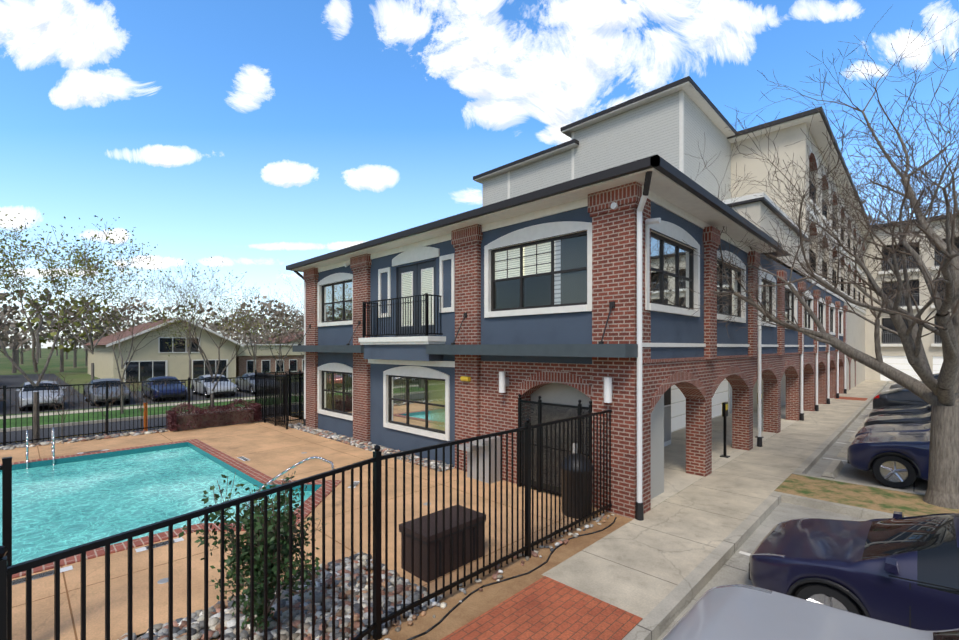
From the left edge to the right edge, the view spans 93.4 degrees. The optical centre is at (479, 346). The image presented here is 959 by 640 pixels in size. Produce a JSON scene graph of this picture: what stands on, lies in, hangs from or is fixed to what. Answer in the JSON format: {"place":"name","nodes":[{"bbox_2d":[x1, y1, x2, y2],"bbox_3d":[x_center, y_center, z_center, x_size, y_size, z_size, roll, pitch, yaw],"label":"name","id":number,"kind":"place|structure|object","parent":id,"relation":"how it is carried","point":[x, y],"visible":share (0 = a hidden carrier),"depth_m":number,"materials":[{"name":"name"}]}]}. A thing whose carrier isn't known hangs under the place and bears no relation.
{"place":"outdoors","nodes":[
{"label":"outdoors","id":0,"kind":"place"},
{"bbox_2d":[0,374,80,397],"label":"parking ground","id":1,"kind":"structure","parent":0,"point":[13,380],"depth_m":44.24,"materials":[{"name":"grey asphalt"}]},
{"bbox_2d":[0,359,298,415],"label":"grass","id":2,"kind":"structure","parent":0,"point":[79,374],"depth_m":59.81,"materials":[{"name":"green plant"}]},
{"bbox_2d":[8,243,172,379],"bbox_3d":[-30.310,-2.051,36.689,11.754,11.973,9.079,0,0,2],"label":"street tree","id":3,"kind":"object","parent":2,"relation":"on","point":[91,350],"visible":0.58,"depth_m":35.88,"materials":[{"name":"brown plant"}]},
{"bbox_2d":[0,283,303,372],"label":"background trees","id":4,"kind":"object","parent":2,"relation":"on","point":[16,341],"visible":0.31,"depth_m":68.00,"materials":[{"name":"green plant"}]},
{"bbox_2d":[0,291,303,371],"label":"trees","id":5,"kind":"object","parent":2,"relation":"on","point":[62,348],"visible":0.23,"depth_m":57.78,"materials":[{"name":"green plant"}]},
{"bbox_2d":[147,258,229,382],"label":"street tree","id":6,"kind":"object","parent":2,"relation":"on","point":[189,350],"visible":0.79,"depth_m":41.72,"materials":[{"name":"brown plant"}]},
{"bbox_2d":[84,317,303,381],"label":"gabled building","id":7,"kind":"structure","parent":2,"relation":"on","point":[151,359],"depth_m":46.69,"materials":[{"name":"beige paint"}]},
{"bbox_2d":[203,283,284,372],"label":"street tree","id":8,"kind":"object","parent":2,"relation":"on","point":[254,356],"visible":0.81,"depth_m":44.80,"materials":[{"name":"brown plant"}]},
{"bbox_2d":[281,272,303,323],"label":"street tree","id":9,"kind":"object","parent":2,"relation":"on","point":[292,300],"visible":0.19,"depth_m":47.33,"materials":[{"name":"green plant"}]},
{"bbox_2d":[0,405,298,446],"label":"street","id":10,"kind":"structure","parent":0,"point":[67,430],"depth_m":19.07,"materials":[{"name":"grey asphalt"}]},
{"bbox_2d":[0,394,298,431],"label":"road kerbs","id":11,"kind":"structure","parent":10,"relation":"on","point":[81,422],"depth_m":22.49,"materials":[{"name":"grey concrete"}]},
{"bbox_2d":[0,396,298,428],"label":"lawn","id":12,"kind":"structure","parent":0,"point":[16,422],"depth_m":22.37,"materials":[{"name":"green plant"}]},
{"bbox_2d":[80,262,211,413],"bbox_3d":[-18.113,-0.477,24.445,8.052,8.027,5.442,0,0,44],"label":"street tree","id":13,"kind":"object","parent":12,"relation":"on","point":[122,386],"visible":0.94,"depth_m":22.99,"materials":[{"name":"brown plant"}]},
{"bbox_2d":[208,287,303,371],"bbox_3d":[-12.810,-0.153,27.860,5.468,7.377,7.113,0,0,44],"label":"street tree","id":14,"kind":"object","parent":12,"relation":"on","point":[280,347],"visible":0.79,"depth_m":28.08,"materials":[{"name":"brown plant"}]},
{"bbox_2d":[118,552,439,639],"bbox_3d":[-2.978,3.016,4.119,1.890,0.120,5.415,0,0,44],"label":"rocks","id":15,"kind":"object","parent":0,"point":[180,626],"visible":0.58,"depth_m":5.09,"materials":[{"name":"grey stone"}]},
{"bbox_2d":[179,471,325,632],"bbox_3d":[-2.279,2.142,4.769,1.295,1.794,1.219,0,0,-10],"label":"shrub","id":16,"kind":"object","parent":15,"relation":"on","point":[271,557],"visible":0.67,"depth_m":4.60,"materials":[{"name":"green plant"}]},
{"bbox_2d":[0,348,791,636],"bbox_3d":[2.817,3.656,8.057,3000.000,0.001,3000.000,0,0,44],"label":"terrain","id":17,"kind":"structure","parent":0,"point":[81,353],"depth_m":187.55,"materials":[{"name":"green plant"}]},
{"bbox_2d":[0,382,298,414],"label":"parking ground","id":18,"kind":"structure","parent":17,"relation":"on","point":[14,409],"depth_m":28.12,"materials":[{"name":"grey asphalt"}]},
{"bbox_2d":[15,380,65,410],"bbox_3d":[-24.638,2.668,25.393,4.296,1.476,2.034,0,0,44],"label":"car","id":19,"kind":"object","parent":18,"relation":"on","point":[36,389],"visible":0.77,"depth_m":24.43,"materials":[{"name":"silver paint"}]},
{"bbox_2d":[84,378,130,405],"bbox_3d":[-22.770,2.678,27.622,4.740,1.455,2.103,0,0,44],"label":"car","id":20,"kind":"object","parent":18,"relation":"on","point":[109,380],"visible":0.6,"depth_m":26.56,"materials":[{"name":"grey paint"}]},
{"bbox_2d":[141,376,187,401],"bbox_3d":[-20.742,2.678,29.696,4.740,1.455,2.103,0,0,44],"label":"car","id":21,"kind":"object","parent":18,"relation":"on","point":[171,389],"visible":0.73,"depth_m":28.67,"materials":[{"name":"blue paint"}]},
{"bbox_2d":[191,374,236,397],"bbox_3d":[-18.715,2.678,31.769,4.740,1.455,2.103,0,0,44],"label":"car","id":22,"kind":"object","parent":18,"relation":"on","point":[207,387],"visible":0.75,"depth_m":30.70,"materials":[{"name":"silver paint"}]},
{"bbox_2d":[235,373,267,393],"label":"car","id":23,"kind":"object","parent":18,"relation":"on","point":[252,385],"visible":0.27,"depth_m":32.98,"materials":[{"name":"grey paint"}]},
{"bbox_2d":[0,416,595,639],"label":"pool deck","id":24,"kind":"structure","parent":17,"relation":"on","point":[270,449],"depth_m":7.42,"materials":[{"name":"beige concrete"}]},
{"bbox_2d":[0,428,167,449],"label":"gravel bed","id":25,"kind":"object","parent":24,"relation":"on","point":[73,440],"visible":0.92,"depth_m":14.63,"materials":[{"name":"grey gravel"}]},
{"bbox_2d":[0,369,303,445],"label":"street fence","id":26,"kind":"object","parent":24,"relation":"on","point":[279,396],"depth_m":17.10,"materials":[{"name":"black metal"}]},
{"bbox_2d":[0,442,321,490],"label":"pool walls","id":27,"kind":"structure","parent":24,"relation":"in","point":[246,477],"depth_m":12.37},
{"bbox_2d":[0,447,311,564],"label":"pool water","id":28,"kind":"structure","parent":27,"relation":"in","point":[58,507],"depth_m":9.55,"materials":[{"name":"teal liquid"}]},
{"bbox_2d":[0,439,341,578],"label":"pool coping","id":29,"kind":"object","parent":24,"relation":"on","point":[259,476],"visible":0.48,"depth_m":8.77,"materials":[{"name":"red brick"}]},
{"bbox_2d":[26,427,333,514],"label":"pool handrails","id":30,"kind":"object","parent":24,"relation":"on","point":[53,454],"visible":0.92,"depth_m":11.72,"materials":[{"name":"silver metal"}]},
{"bbox_2d":[12,449,359,584],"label":"pool depth markers","id":31,"kind":"object","parent":24,"relation":"on","point":[51,572],"visible":0.56,"depth_m":6.75,"materials":[{"name":"tile"}]},
{"bbox_2d":[166,398,261,430],"bbox_3d":[-10.078,2.541,17.309,1.208,0.990,3.163,0,0,44],"label":"red hedge","id":32,"kind":"object","parent":24,"relation":"on","point":[200,418],"visible":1,"depth_m":17.04,"materials":[{"name":"brown plant"}]},
{"bbox_2d":[157,452,430,583],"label":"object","id":33,"kind":"object","parent":24,"relation":"on","point":[163,580],"visible":0.71,"depth_m":5.86,"materials":[{"name":"grey metal"}]},
{"bbox_2d":[0,410,611,639],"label":"fence","id":34,"kind":"object","parent":24,"relation":"on","point":[8,569],"visible":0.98,"depth_m":4.62,"materials":[{"name":"black metal"}]},
{"bbox_2d":[399,505,485,582],"bbox_3d":[-0.505,2.736,6.375,0.620,0.600,1.100,0,0,44],"label":"storage box","id":35,"kind":"object","parent":24,"relation":"on","point":[432,543],"visible":0.67,"depth_m":6.13,"materials":[{"name":"brown wicker"}]},
{"bbox_2d":[459,436,499,483],"bbox_3d":[-0.001,2.511,10.288,0.810,1.049,0.650,0,0,44],"label":"drinking fountain","id":36,"kind":"object","parent":24,"relation":"on","point":[474,459],"visible":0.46,"depth_m":10.17,"materials":[{"name":"grey metal"}]},
{"bbox_2d":[561,453,592,518],"bbox_3d":[1.769,2.491,8.215,0.600,1.090,0.600,0,0,44],"label":"trash can","id":37,"kind":"object","parent":24,"relation":"on","point":[577,485],"visible":0.67,"depth_m":7.99,"materials":[{"name":"black plastic"}]},
{"bbox_2d":[367,511,632,639],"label":"dirt strip","id":38,"kind":"object","parent":17,"relation":"on","point":[476,604],"depth_m":5.72,"materials":[{"name":"brown soil"}]},
{"bbox_2d":[345,510,613,639],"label":"rocks","id":39,"kind":"object","parent":38,"relation":"on","point":[443,605],"visible":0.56,"depth_m":5.92,"materials":[{"name":"grey stone"}]},
{"bbox_2d":[406,517,615,639],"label":"hose","id":40,"kind":"object","parent":38,"relation":"on","point":[448,613],"visible":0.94,"depth_m":5.80,"materials":[{"name":"black plastic"}]},
{"bbox_2d":[441,576,642,639],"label":"ground pavers","id":41,"kind":"object","parent":17,"relation":"on","point":[545,608],"visible":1,"depth_m":5.02,"materials":[{"name":"brick"}]},
{"bbox_2d":[286,154,855,520],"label":"building","id":42,"kind":"structure","parent":17,"relation":"on","point":[572,292],"depth_m":10.61,"materials":[{"name":"red brick"}]},
{"bbox_2d":[362,293,442,337],"bbox_3d":[-2.221,-0.804,12.602,3.010,1.080,0.545,0,0,44],"label":"balcony railing","id":43,"kind":"object","parent":42,"relation":"attached to","point":[426,300],"visible":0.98,"depth_m":12.15,"materials":[{"name":"black metal"}]},
{"bbox_2d":[518,394,591,494],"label":"gate","id":44,"kind":"structure","parent":42,"relation":"attached to","point":[541,413],"depth_m":9.27,"materials":[{"name":"black metal"}]},
{"bbox_2d":[473,76,807,276],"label":"upper building blocks","id":45,"kind":"structure","parent":42,"relation":"on","point":[671,123],"depth_m":19.26,"materials":[{"name":"white paint"}]},
{"bbox_2d":[503,106,873,411],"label":"apartment building","id":46,"kind":"structure","parent":17,"relation":"on","point":[790,132],"depth_m":21.48,"materials":[{"name":"beige paint"}]},
{"bbox_2d":[657,383,927,639],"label":"parking ground","id":47,"kind":"structure","parent":17,"relation":"on","point":[734,569],"depth_m":8.63,"materials":[{"name":"concrete"}]},
{"bbox_2d":[622,381,924,639],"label":"kerbs","id":48,"kind":"structure","parent":47,"relation":"on","point":[661,617],"depth_m":7.34,"materials":[{"name":"grey concrete"}]},
{"bbox_2d":[737,415,868,585],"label":"wheel stops","id":49,"kind":"object","parent":47,"relation":"on","point":[834,469],"visible":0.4,"depth_m":11.52,"materials":[{"name":"grey concrete"}]},
{"bbox_2d":[739,408,869,555],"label":"stall lines","id":50,"kind":"object","parent":47,"relation":"on","point":[745,553],"visible":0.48,"depth_m":9.83,"materials":[{"name":"white paint"}]},
{"bbox_2d":[661,584,958,639],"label":"car","id":51,"kind":"object","parent":47,"relation":"on","point":[736,612],"visible":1,"depth_m":3.20,"materials":[{"name":"paint"}]},
{"bbox_2d":[749,511,958,630],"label":"car","id":52,"kind":"object","parent":47,"relation":"on","point":[898,568],"visible":0.9,"depth_m":4.78,"materials":[{"name":"paint"}]},
{"bbox_2d":[847,430,929,487],"bbox_3d":[11.055,2.344,9.722,4.845,1.685,2.124,0,0,44],"label":"car","id":53,"kind":"object","parent":47,"relation":"on","point":[896,459],"visible":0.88,"depth_m":10.23,"materials":[{"name":"paint"}]},
{"bbox_2d":[855,420,930,437],"bbox_3d":[13.009,2.458,11.938,4.740,1.455,2.103,0,0,44],"label":"car","id":54,"kind":"object","parent":47,"relation":"on","point":[911,427],"visible":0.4,"depth_m":12.81,"materials":[{"name":"paint"}]},
{"bbox_2d":[864,409,930,425],"bbox_3d":[15.001,2.458,13.975,4.740,1.455,2.103,0,0,44],"label":"black sedan car","id":55,"kind":"object","parent":47,"relation":"on","point":[922,417],"visible":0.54,"depth_m":14.62,"materials":[{"name":"paint"}]},
{"bbox_2d":[872,388,926,409],"bbox_3d":[18.790,2.448,18.313,4.296,1.476,2.034,0,0,44],"label":"black hatchback","id":56,"kind":"object","parent":47,"relation":"on","point":[900,397],"visible":0.35,"depth_m":18.72,"materials":[{"name":"paint"}]},
{"bbox_2d":[869,403,930,416],"bbox_3d":[16.958,2.458,16.048,4.740,1.455,2.103,0,0,44],"label":"black sedan car","id":57,"kind":"object","parent":47,"relation":"on","point":[925,407],"visible":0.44,"depth_m":16.65,"materials":[{"name":"paint"}]},
{"bbox_2d":[865,214,958,382],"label":"building wing","id":58,"kind":"structure","parent":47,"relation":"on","point":[893,352],"depth_m":39.63,"materials":[{"name":"white paint"}]},
{"bbox_2d":[889,373,938,389],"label":"car","id":59,"kind":"object","parent":47,"relation":"on","point":[896,385],"visible":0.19,"depth_m":27.09,"materials":[{"name":"paint"}]},
{"bbox_2d":[0,0,958,347],"bbox_3d":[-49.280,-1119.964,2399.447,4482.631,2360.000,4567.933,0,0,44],"label":"cloud","id":60,"kind":"structure","parent":0,"point":[494,70],"depth_m":2401.34,"materials":[{"name":"white"}]},
{"bbox_2d":[0,0,958,307],"label":"sky","id":61,"kind":"structure","parent":0,"point":[355,99],"materials":[{"name":"blue"}]},
{"bbox_2d":[542,380,885,618],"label":"sidewalk","id":62,"kind":"structure","parent":0,"point":[652,560],"depth_m":7.67,"materials":[{"name":"grey concrete"}]},
{"bbox_2d":[835,396,867,400],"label":"ground pavers","id":63,"kind":"object","parent":62,"relation":"on","point":[854,398],"visible":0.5,"depth_m":26.45,"materials":[{"name":"brick"}]},
{"bbox_2d":[651,382,861,507],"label":"arcade floor","id":64,"kind":"structure","parent":0,"point":[677,478],"depth_m":13.07,"materials":[{"name":"grey concrete"}]},
{"bbox_2d":[664,387,804,457],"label":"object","id":65,"kind":"object","parent":64,"relation":"on","point":[667,417],"visible":0.29,"depth_m":13.73,"materials":[{"name":"black metal"}]},
{"bbox_2d":[775,474,958,516],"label":"grass strip","id":66,"kind":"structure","parent":0,"point":[883,500],"depth_m":9.25,"materials":[{"name":"plant"}]},
{"bbox_2d":[683,6,958,508],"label":"tree","id":67,"kind":"object","parent":66,"relation":"on","point":[940,395],"visible":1,"depth_m":8.56,"materials":[{"name":"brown plant"}]},
{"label":"street verge","id":68,"kind":"object","parent":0,"visible":0},
{"bbox_2d":[0,385,25,416],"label":"bare shrub","id":69,"kind":"object","parent":68,"relation":"on","point":[12,397],"visible":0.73,"depth_m":14.32,"materials":[{"name":"brown plant"}]},
{"bbox_2d":[27,370,108,439],"bbox_3d":[-13.700,1.980,14.906,1.632,2.512,1.838,0,0,-10],"label":"bare shrub","id":70,"kind":"object","parent":68,"relation":"on","point":[65,389],"visible":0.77,"depth_m":14.86,"materials":[{"name":"brown plant"}]},
{"bbox_2d":[0,211,164,442],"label":"street tree","id":71,"kind":"object","parent":68,"relation":"on","point":[87,261],"visible":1,"depth_m":14.85,"materials":[{"name":"brown plant"}]},
{"bbox_2d":[70,381,131,433],"bbox_3d":[-12.927,2.217,15.551,1.467,2.039,1.866,0,0,44],"label":"bare shrub","id":72,"kind":"object","parent":68,"relation":"on","point":[95,392],"visible":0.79,"depth_m":15.65,"materials":[{"name":"brown plant"}]},
{"bbox_2d":[115,368,168,430],"bbox_3d":[-12.335,1.998,16.580,1.295,2.477,1.750,0,0,15],"label":"bare shrub","id":73,"kind":"object","parent":68,"relation":"on","point":[138,393],"visible":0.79,"depth_m":16.34,"materials":[{"name":"brown plant"}]},
{"bbox_2d":[144,403,146,430],"bbox_3d":[-12.414,2.711,16.796,0.240,1.250,0.240,0,0,44],"label":"post","id":74,"kind":"object","parent":68,"relation":"on","point":[145,416],"visible":0.25,"depth_m":16.75,"materials":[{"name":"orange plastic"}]},
{"bbox_2d":[132,256,282,409],"bbox_3d":[-10.772,-0.092,18.401,4.717,6.857,5.341,0,0,2],"label":"street tree","id":75,"kind":"object","parent":68,"relation":"on","point":[201,351],"visible":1,"depth_m":17.82,"materials":[{"name":"brown plant"}]},
{"bbox_2d":[265,308,303,362],"bbox_3d":[-7.434,0.419,20.644,4.456,5.834,6.575,0,0,-1],"label":"street tree","id":76,"kind":"object","parent":68,"relation":"on","point":[297,331],"visible":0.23,"depth_m":19.94,"materials":[{"name":"brown plant"}]},
{"label":"rock bed soil","id":77,"kind":"structure","parent":0,"visible":0},
{"bbox_2d":[288,422,454,470],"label":"rocks","id":78,"kind":"object","parent":77,"relation":"on","point":[363,445],"visible":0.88,"depth_m":13.79,"materials":[{"name":"grey stone"}]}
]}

